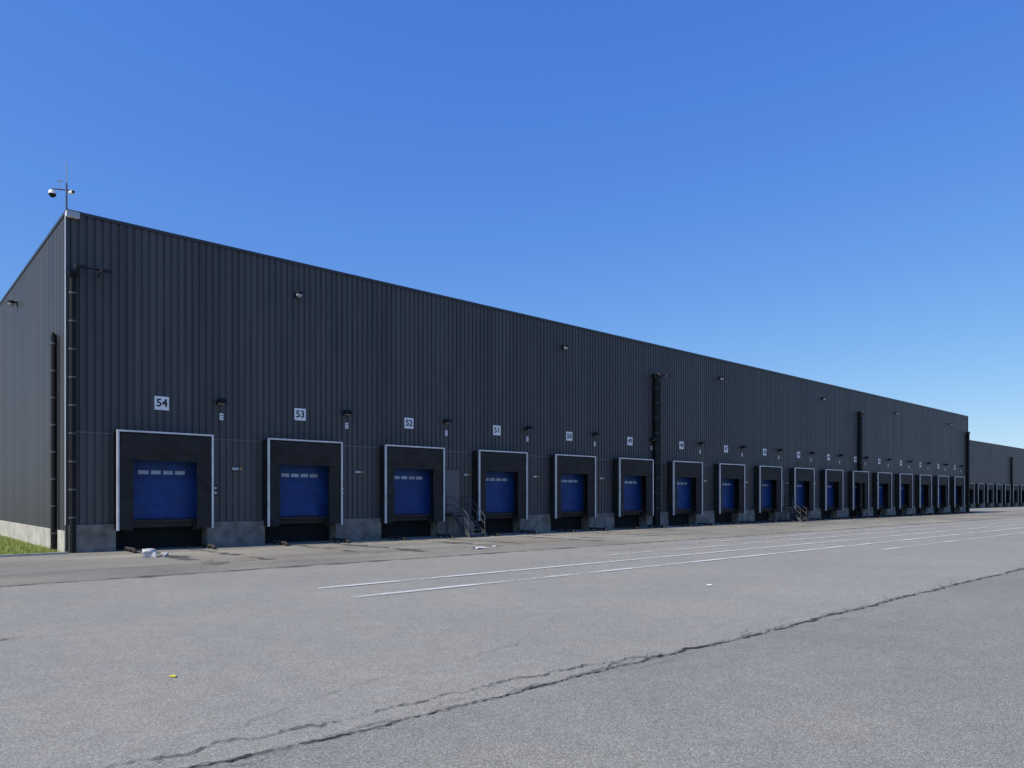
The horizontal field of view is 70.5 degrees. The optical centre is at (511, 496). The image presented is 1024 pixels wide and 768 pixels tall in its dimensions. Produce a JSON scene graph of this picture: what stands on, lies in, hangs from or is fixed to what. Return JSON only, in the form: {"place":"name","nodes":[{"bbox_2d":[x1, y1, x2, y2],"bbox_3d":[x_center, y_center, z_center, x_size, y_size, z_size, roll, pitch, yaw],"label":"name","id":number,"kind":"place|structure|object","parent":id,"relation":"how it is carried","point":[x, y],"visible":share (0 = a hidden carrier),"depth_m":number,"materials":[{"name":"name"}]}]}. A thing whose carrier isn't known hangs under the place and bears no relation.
{"place":"outdoors","nodes":[
{"label":"outdoors","id":0,"kind":"place"},
{"bbox_2d":[0,209,969,552],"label":"warehouse","id":1,"kind":"structure","parent":0,"point":[98,453],"depth_m":32.48,"materials":[{"name":"grey metal"}]},
{"bbox_2d":[7,300,17,306],"bbox_3d":[-22.181,-8.590,32.186,0.369,0.260,0.278,0,0,-42],"label":"wall camera","id":2,"kind":"object","parent":1,"relation":"attached to","point":[11,302],"depth_m":32.09,"materials":[{"name":"white plastic"}]},
{"bbox_2d":[48,163,74,208],"bbox_3d":[-15.280,-10.565,24.651,0.892,1.650,0.317,0,0,-5],"label":"camera mast","id":3,"kind":"object","parent":1,"relation":"on","point":[52,193],"visible":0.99,"depth_m":24.64,"materials":[{"name":"metal"}]},
{"bbox_2d":[65,210,79,218],"bbox_3d":[-14.869,-9.555,24.538,0.400,0.190,0.152,0,0,-42],"label":"junction box","id":4,"kind":"object","parent":1,"relation":"attached to","point":[72,214],"visible":1,"depth_m":24.48,"materials":[{"name":"white metal"}]},
{"bbox_2d":[74,263,112,276],"bbox_3d":[-14.314,-7.740,24.765,1.170,0.220,0.686,0,0,-42],"label":"twin floodlight","id":5,"kind":"object","parent":1,"relation":"attached to","point":[82,266],"visible":1,"depth_m":24.68,"materials":[{"name":"black metal"}]},
{"bbox_2d":[154,396,168,410],"bbox_3d":[-12.815,-3.430,26.531,0.500,0.500,0.026,0,0,-42],"label":"dock sign","id":6,"kind":"object","parent":1,"relation":"attached to","point":[161,402],"visible":1,"depth_m":26.52,"materials":[{"name":"white metal"}]},
{"bbox_2d":[134,460,196,519],"bbox_3d":[-12.918,-0.438,26.705,2.640,2.500,0.092,0,0,-42],"label":"dock door","id":7,"kind":"structure","parent":1,"relation":"in","point":[162,489],"depth_m":26.78,"materials":[{"name":"blue metal"}]},
{"bbox_2d":[214,485,216,495],"bbox_3d":[-11.374,-0.250,27.740,0.180,0.400,0.150,0,0,-42],"label":"signal lamp","id":8,"kind":"object","parent":1,"relation":"attached to","point":[215,490],"visible":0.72,"depth_m":27.69,"materials":[{"name":"black plastic"}]},
{"bbox_2d":[216,398,226,404],"bbox_3d":[-11.155,-3.650,27.811,0.340,0.240,0.359,0,0,-42],"label":"dock floodlight","id":9,"kind":"object","parent":1,"relation":"attached to","point":[221,401],"visible":1,"depth_m":27.70,"materials":[{"name":"black plastic"}]},
{"bbox_2d":[295,291,302,297],"bbox_3d":[-8.801,-8.340,29.904,0.278,0.260,0.369,0,0,-42],"label":"wall camera","id":10,"kind":"object","parent":1,"relation":"attached to","point":[298,294],"depth_m":29.79,"materials":[{"name":"white plastic"}]},
{"bbox_2d":[294,408,305,420],"bbox_3d":[-8.803,-3.430,30.130,0.500,0.500,0.026,0,0,-42],"label":"dock sign","id":11,"kind":"object","parent":1,"relation":"attached to","point":[300,414],"visible":1,"depth_m":30.13,"materials":[{"name":"white metal"}]},
{"bbox_2d":[280,465,327,516],"bbox_3d":[-8.906,-0.438,30.305,2.640,2.500,0.092,0,0,-42],"label":"dock door","id":12,"kind":"structure","parent":1,"relation":"in","point":[303,489],"depth_m":30.42,"materials":[{"name":"blue metal"}]},
{"bbox_2d":[343,409,352,415],"bbox_3d":[-7.143,-3.650,31.410,0.340,0.240,0.359,0,0,-42],"label":"dock floodlight","id":13,"kind":"object","parent":1,"relation":"attached to","point":[347,412],"visible":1,"depth_m":31.32,"materials":[{"name":"black plastic"}]},
{"bbox_2d":[404,418,413,428],"bbox_3d":[-4.791,-3.430,33.730,0.500,0.500,0.026,0,0,-42],"label":"dock sign","id":14,"kind":"object","parent":1,"relation":"attached to","point":[408,423],"visible":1,"depth_m":33.73,"materials":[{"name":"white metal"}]},
{"bbox_2d":[394,468,430,514],"bbox_3d":[-4.894,-0.438,33.905,2.640,2.500,0.092,0,0,-42],"label":"dock door","id":15,"kind":"structure","parent":1,"relation":"in","point":[412,487],"depth_m":34.07,"materials":[{"name":"blue metal"}]},
{"bbox_2d":[443,419,451,423],"bbox_3d":[-3.131,-3.650,35.010,0.340,0.240,0.359,0,0,-42],"label":"dock floodlight","id":16,"kind":"object","parent":1,"relation":"attached to","point":[447,421],"visible":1,"depth_m":34.91,"materials":[{"name":"black plastic"}]},
{"bbox_2d":[445,469,460,512],"bbox_3d":[-2.935,-0.285,35.382,1.090,2.170,0.050,0,0,-42],"label":"entrance door","id":17,"kind":"structure","parent":1,"relation":"in","point":[452,476],"depth_m":35.40,"materials":[{"name":"grey metal"}]},
{"bbox_2d":[493,425,500,434],"bbox_3d":[-0.779,-3.430,37.330,0.500,0.500,0.026,0,0,-42],"label":"dock sign","id":18,"kind":"object","parent":1,"relation":"attached to","point":[496,430],"visible":1,"depth_m":37.30,"materials":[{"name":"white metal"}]},
{"bbox_2d":[486,471,513,512],"bbox_3d":[-0.882,-0.438,37.504,2.640,2.500,0.092,0,0,-42],"label":"dock door","id":19,"kind":"structure","parent":1,"relation":"in","point":[499,485],"depth_m":37.69,"materials":[{"name":"blue metal"}]},
{"bbox_2d":[525,426,532,430],"bbox_3d":[0.881,-3.650,38.609,0.340,0.240,0.359,0,0,-42],"label":"dock floodlight","id":20,"kind":"object","parent":1,"relation":"attached to","point":[528,428],"visible":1,"depth_m":38.51,"materials":[{"name":"black plastic"}]},
{"bbox_2d":[566,432,571,440],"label":"dock sign","id":21,"kind":"object","parent":1,"relation":"attached to","point":[568,436],"visible":1,"depth_m":40.92,"materials":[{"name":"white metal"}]},
{"bbox_2d":[561,473,582,510],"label":"dock door","id":22,"kind":"structure","parent":1,"relation":"in","point":[571,484],"depth_m":41.31,"materials":[{"name":"blue metal"}]},
{"bbox_2d":[627,437,632,444],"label":"dock sign","id":23,"kind":"object","parent":1,"relation":"attached to","point":[629,440],"visible":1,"depth_m":44.52,"materials":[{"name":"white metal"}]},
{"bbox_2d":[624,475,641,509],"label":"dock door","id":24,"kind":"structure","parent":1,"relation":"in","point":[632,484],"depth_m":44.98,"materials":[{"name":"blue metal"}]},
{"bbox_2d":[657,373,670,377],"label":"twin floodlight","id":25,"kind":"object","parent":1,"relation":"attached to","point":[662,375],"visible":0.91,"depth_m":46.09,"materials":[{"name":"black plastic"}]},
{"bbox_2d":[679,441,683,448],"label":"dock sign","id":26,"kind":"object","parent":1,"relation":"attached to","point":[681,445],"visible":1,"depth_m":48.11,"materials":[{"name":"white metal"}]},
{"bbox_2d":[677,477,690,508],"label":"dock door","id":27,"kind":"structure","parent":1,"relation":"in","point":[683,483],"depth_m":48.62,"materials":[{"name":"blue metal"}]},
{"bbox_2d":[723,478,733,507],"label":"dock door","id":28,"kind":"structure","parent":1,"relation":"in","point":[728,484],"depth_m":52.27,"materials":[{"name":"blue metal"}]},
{"bbox_2d":[762,480,771,507],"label":"dock door","id":29,"kind":"structure","parent":1,"relation":"in","point":[766,484],"depth_m":55.86,"materials":[{"name":"blue metal"}]},
{"bbox_2d":[782,480,784,506],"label":"entrance door","id":30,"kind":"structure","parent":1,"relation":"in","point":[783,481],"depth_m":57.23,"materials":[{"name":"grey metal"}]},
{"bbox_2d":[797,481,804,506],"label":"dock door","id":31,"kind":"structure","parent":1,"relation":"in","point":[800,484],"depth_m":59.52,"materials":[{"name":"blue metal"}]},
{"bbox_2d":[827,482,833,505],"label":"dock door","id":32,"kind":"structure","parent":1,"relation":"in","point":[830,485],"depth_m":63.16,"materials":[{"name":"blue metal"}]},
{"bbox_2d":[855,482,857,505],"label":"dock door","id":33,"kind":"structure","parent":1,"relation":"in","point":[856,484],"depth_m":66.71,"materials":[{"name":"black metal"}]},
{"bbox_2d":[879,483,882,504],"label":"dock door","id":34,"kind":"structure","parent":1,"relation":"in","point":[880,484],"depth_m":70.43,"materials":[{"name":"blue metal"}]},
{"bbox_2d":[901,484,903,504],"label":"dock door","id":35,"kind":"structure","parent":1,"relation":"in","point":[902,485],"depth_m":74.06,"materials":[{"name":"blue metal"}]},
{"bbox_2d":[921,485,923,504],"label":"dock door","id":36,"kind":"structure","parent":1,"relation":"in","point":[922,497],"depth_m":77.77,"materials":[{"name":"blue metal"}]},
{"bbox_2d":[939,485,940,503],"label":"dock door","id":37,"kind":"structure","parent":1,"relation":"in","point":[939,485],"depth_m":81.35,"materials":[{"name":"blue metal"}]},
{"bbox_2d":[955,486,956,503],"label":"dock door","id":38,"kind":"structure","parent":1,"relation":"in","point":[955,486],"depth_m":84.97,"materials":[{"name":"metal"}]},
{"bbox_2d":[0,506,1023,767],"bbox_3d":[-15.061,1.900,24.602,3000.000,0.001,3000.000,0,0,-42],"label":"ground","id":39,"kind":"structure","parent":0,"point":[88,668],"depth_m":10.64,"materials":[{"name":"grey asphalt"}]},
{"bbox_2d":[0,552,67,556],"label":"kerb","id":40,"kind":"structure","parent":39,"relation":"on","point":[30,554],"depth_m":23.48,"materials":[{"name":"concrete"}]},
{"bbox_2d":[0,535,69,554],"bbox_3d":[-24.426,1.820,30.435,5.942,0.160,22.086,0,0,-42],"label":"grass","id":41,"kind":"structure","parent":39,"relation":"on","point":[41,548],"depth_m":26.13,"materials":[{"name":"green plant"}]},
{"bbox_2d":[106,653,661,767],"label":"asphalt crack","id":42,"kind":"object","parent":39,"relation":"on","point":[347,718],"visible":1,"depth_m":6.01,"materials":[{"name":"grey asphalt"}]},
{"bbox_2d":[169,592,655,746],"bbox_3d":[0.239,1.887,10.093,0.530,0.001,10.871,0,0,31],"label":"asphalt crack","id":43,"kind":"object","parent":39,"relation":"on","point":[353,684],"visible":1,"depth_m":7.03,"materials":[{"name":"grey asphalt"}]},
{"bbox_2d":[0,517,1016,586],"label":"asphalt crack","id":44,"kind":"object","parent":39,"relation":"on","point":[425,557],"visible":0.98,"depth_m":21.21,"materials":[{"name":"black asphalt"}]},
{"bbox_2d":[191,570,1014,766],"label":"asphalt crack","id":45,"kind":"object","parent":39,"relation":"on","point":[510,693],"visible":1,"depth_m":6.66,"materials":[{"name":"grey asphalt"}]},
{"bbox_2d":[320,524,1019,588],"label":"painted line","id":46,"kind":"object","parent":39,"relation":"on","point":[595,562],"visible":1,"depth_m":19.93,"materials":[{"name":"white paint"}]},
{"bbox_2d":[360,527,1023,596],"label":"painted line","id":47,"kind":"object","parent":39,"relation":"on","point":[646,566],"visible":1,"depth_m":19.36,"materials":[{"name":"white paint"}]},
{"bbox_2d":[609,521,1018,554],"bbox_3d":[39.329,1.883,56.072,97.000,0.001,0.200,0,0,-42],"label":"painted line","id":48,"kind":"object","parent":39,"relation":"on","point":[798,539],"visible":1,"depth_m":32.12,"materials":[{"name":"white paint"}]},
{"bbox_2d":[724,519,1013,540],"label":"painted line","id":49,"kind":"object","parent":39,"relation":"on","point":[847,531],"visible":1,"depth_m":40.16,"materials":[{"name":"white paint"}]},
{"bbox_2d":[883,532,1023,549],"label":"painted line","id":50,"kind":"object","parent":39,"relation":"on","point":[946,541],"visible":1,"depth_m":30.68,"materials":[{"name":"white paint"}]},
{"bbox_2d":[0,510,1023,585],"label":"dock apron","id":51,"kind":"object","parent":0,"point":[22,570],"visible":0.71,"depth_m":26.18,"materials":[{"name":"grey concrete"}]},
{"bbox_2d":[124,546,136,552],"bbox_3d":[-13.122,1.819,24.920,0.148,0.176,1.417,0,0,-42],"label":"wheel guide","id":52,"kind":"object","parent":51,"relation":"on","point":[130,549],"visible":1,"depth_m":24.91,"materials":[{"name":"metal"}]},
{"bbox_2d":[142,548,156,557],"bbox_3d":[-11.474,1.760,22.962,0.442,0.271,0.586,0,0,-26],"label":"concrete lump","id":53,"kind":"object","parent":51,"relation":"on","point":[149,552],"visible":1,"depth_m":22.75,"materials":[{"name":"white concrete"}]},
{"bbox_2d":[136,550,224,564],"bbox_3d":[-10.752,1.891,23.080,7.427,0.001,0.990,0,0,45],"label":"oil stain","id":54,"kind":"object","parent":51,"relation":"on","point":[170,556],"visible":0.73,"depth_m":23.04,"materials":[{"name":"grey"}]},
{"bbox_2d":[201,543,215,549],"bbox_3d":[-11.157,1.819,26.683,0.148,0.176,1.417,0,0,-42],"label":"wheel guide","id":55,"kind":"object","parent":51,"relation":"on","point":[211,546],"visible":1,"depth_m":26.68,"materials":[{"name":"metal"}]},
{"bbox_2d":[186,548,268,559],"bbox_3d":[-9.674,1.891,24.365,0.612,0.001,6.952,0,0,-44],"label":"oil stain","id":56,"kind":"object","parent":51,"relation":"on","point":[235,554],"visible":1,"depth_m":23.84,"materials":[{"name":"grey liquid"}]},
{"bbox_2d":[272,540,288,545],"bbox_3d":[-9.110,1.819,28.520,0.148,0.176,1.417,0,0,-42],"label":"wheel guide","id":57,"kind":"object","parent":51,"relation":"on","point":[275,542],"visible":0.99,"depth_m":28.52,"materials":[{"name":"metal"}]},
{"bbox_2d":[332,538,349,542],"bbox_3d":[-7.145,1.819,30.283,0.148,0.176,1.417,0,0,-42],"label":"wheel guide","id":58,"kind":"object","parent":51,"relation":"on","point":[341,540],"visible":0.99,"depth_m":30.28,"materials":[{"name":"metal"}]},
{"bbox_2d":[47,537,635,572],"bbox_3d":[-2.938,1.887,25.989,23.900,0.001,0.303,0,0,-42],"label":"asphalt crack","id":59,"kind":"object","parent":51,"relation":"on","point":[346,554],"visible":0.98,"depth_m":23.39,"materials":[{"name":"black asphalt"}]},
{"bbox_2d":[335,543,422,551],"bbox_3d":[-5.475,1.891,27.791,0.891,0.001,7.464,0,0,-45],"label":"oil stain","id":60,"kind":"object","parent":51,"relation":"on","point":[400,549],"visible":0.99,"depth_m":26.62,"materials":[{"name":"grey"}]},
{"bbox_2d":[388,535,405,540],"bbox_3d":[-5.098,1.819,32.119,0.148,0.176,1.417,0,0,-42],"label":"wheel guide","id":61,"kind":"object","parent":51,"relation":"on","point":[397,537],"visible":1,"depth_m":32.12,"materials":[{"name":"metal"}]},
{"bbox_2d":[436,533,453,537],"bbox_3d":[-3.133,1.819,33.883,0.148,0.176,1.417,0,0,-42],"label":"wheel guide","id":62,"kind":"object","parent":51,"relation":"on","point":[445,535],"visible":0.95,"depth_m":33.88,"materials":[{"name":"metal"}]},
{"bbox_2d":[446,497,485,537],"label":"metal stairs","id":63,"kind":"structure","parent":51,"relation":"on","point":[477,525],"depth_m":34.66,"materials":[{"name":"metal"}]},
{"bbox_2d":[480,532,499,535],"bbox_3d":[-1.086,1.819,35.719,0.148,0.176,1.417,0,0,-42],"label":"wheel guide","id":64,"kind":"object","parent":51,"relation":"on","point":[494,533],"visible":0.77,"depth_m":35.54,"materials":[{"name":"metal"}]},
{"bbox_2d":[519,530,538,533],"bbox_3d":[0.879,1.819,37.482,0.148,0.176,1.417,0,0,-42],"label":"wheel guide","id":65,"kind":"object","parent":51,"relation":"on","point":[529,531],"visible":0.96,"depth_m":37.50,"materials":[{"name":"metal"}]},
{"bbox_2d":[556,528,575,531],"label":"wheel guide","id":66,"kind":"object","parent":51,"relation":"on","point":[566,530],"visible":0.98,"depth_m":39.31,"materials":[{"name":"metal"}]},
{"bbox_2d":[589,527,607,530],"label":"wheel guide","id":67,"kind":"object","parent":51,"relation":"on","point":[597,528],"visible":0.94,"depth_m":41.10,"materials":[{"name":"metal"}]},
{"bbox_2d":[620,526,638,528],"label":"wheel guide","id":68,"kind":"object","parent":51,"relation":"on","point":[629,527],"visible":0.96,"depth_m":42.92,"materials":[{"name":"metal"}]},
{"bbox_2d":[647,525,665,527],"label":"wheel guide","id":69,"kind":"object","parent":51,"relation":"on","point":[656,526],"visible":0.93,"depth_m":44.67,"materials":[{"name":"metal"}]},
{"bbox_2d":[673,524,691,526],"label":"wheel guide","id":70,"kind":"object","parent":51,"relation":"on","point":[687,525],"visible":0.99,"depth_m":46.45,"materials":[{"name":"metal"}]},
{"bbox_2d":[697,523,714,525],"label":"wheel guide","id":71,"kind":"object","parent":51,"relation":"on","point":[710,524],"visible":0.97,"depth_m":48.17,"materials":[{"name":"metal"}]},
{"bbox_2d":[719,522,737,524],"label":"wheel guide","id":72,"kind":"object","parent":51,"relation":"on","point":[733,523],"visible":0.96,"depth_m":50.02,"materials":[{"name":"metal"}]},
{"bbox_2d":[739,521,757,523],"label":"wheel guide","id":73,"kind":"object","parent":51,"relation":"on","point":[753,522],"visible":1,"depth_m":51.79,"materials":[{"name":"metal"}]},
{"bbox_2d":[759,520,776,522],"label":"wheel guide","id":74,"kind":"object","parent":51,"relation":"on","point":[772,521],"visible":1,"depth_m":53.71,"materials":[{"name":"metal"}]},
{"bbox_2d":[780,497,807,521],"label":"metal stairs","id":75,"kind":"structure","parent":51,"relation":"on","point":[797,512],"depth_m":56.23,"materials":[{"name":"metal"}]},
{"bbox_2d":[0,0,1023,448],"label":"sky","id":76,"kind":"structure","parent":0,"point":[831,192],"materials":[{"name":"blue"}]},
{"bbox_2d":[194,569,1023,767],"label":"asphalt yard","id":77,"kind":"structure","parent":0,"point":[933,679],"depth_m":6.47,"materials":[{"name":"grey asphalt"}]},
{"bbox_2d":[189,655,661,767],"bbox_3d":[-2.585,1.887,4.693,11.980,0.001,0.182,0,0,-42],"label":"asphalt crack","id":78,"kind":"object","parent":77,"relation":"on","point":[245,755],"visible":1,"depth_m":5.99,"materials":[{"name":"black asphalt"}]},
{"bbox_2d":[653,568,1023,656],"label":"asphalt crack","id":79,"kind":"object","parent":77,"relation":"on","point":[814,619],"visible":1,"depth_m":11.08,"materials":[{"name":"black asphalt"}]},
{"bbox_2d":[970,440,1023,507],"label":"warehouse","id":80,"kind":"structure","parent":0,"point":[996,475],"depth_m":133.56,"materials":[{"name":"grey metal"}]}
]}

